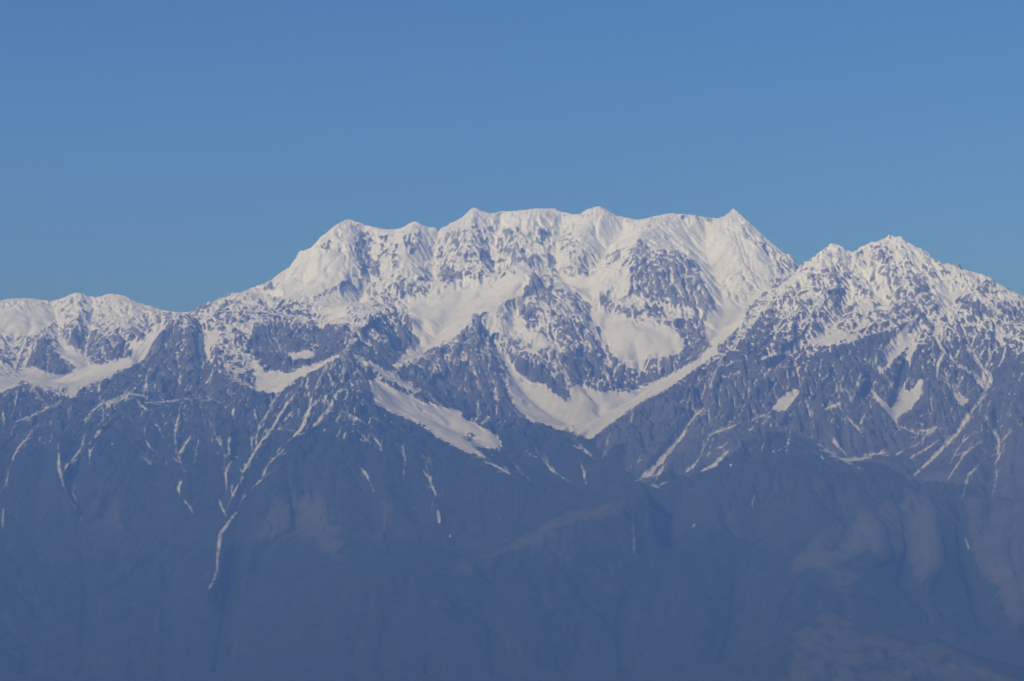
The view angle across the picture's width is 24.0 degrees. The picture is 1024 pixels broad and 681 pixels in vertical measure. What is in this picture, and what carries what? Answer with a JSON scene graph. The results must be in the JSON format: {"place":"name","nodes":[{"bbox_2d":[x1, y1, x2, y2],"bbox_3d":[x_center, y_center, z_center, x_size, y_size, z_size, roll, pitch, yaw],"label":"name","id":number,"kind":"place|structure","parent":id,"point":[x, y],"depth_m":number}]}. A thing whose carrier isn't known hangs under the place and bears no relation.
{"place":"outdoors","nodes":[
{"label":"outdoors","id":0,"kind":"place"},
{"bbox_2d":[0,292,197,405],"bbox_3d":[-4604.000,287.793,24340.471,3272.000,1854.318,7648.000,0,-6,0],"label":"mountain","id":1,"kind":"structure","parent":0,"point":[48,349],"depth_m":24354.70},
{"bbox_2d":[64,281,428,399],"bbox_3d":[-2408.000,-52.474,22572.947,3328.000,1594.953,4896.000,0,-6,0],"label":"mountain","id":2,"kind":"structure","parent":0,"point":[266,333],"depth_m":22301.30},
{"bbox_2d":[0,350,675,680],"bbox_3d":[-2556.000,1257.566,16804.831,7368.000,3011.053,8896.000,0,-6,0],"label":"mountain","id":3,"kind":"structure","parent":0,"point":[348,515],"depth_m":16979.43},
{"bbox_2d":[0,0,1023,311],"label":"sky","id":4,"kind":"structure","parent":0,"point":[168,155]},
{"bbox_2d":[244,206,799,427],"bbox_3d":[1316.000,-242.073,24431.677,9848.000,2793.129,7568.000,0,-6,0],"label":"snow mountain","id":5,"kind":"structure","parent":0,"point":[553,317],"depth_m":24129.21},
{"bbox_2d":[596,235,1023,535],"bbox_3d":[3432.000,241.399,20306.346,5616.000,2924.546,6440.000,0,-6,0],"label":"mountain","id":6,"kind":"structure","parent":0,"point":[902,356],"depth_m":19724.65},
{"bbox_2d":[643,430,1023,680],"bbox_3d":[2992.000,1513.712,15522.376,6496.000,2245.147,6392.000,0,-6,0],"label":"hill","id":7,"kind":"structure","parent":0,"point":[797,557],"depth_m":16308.33}
]}

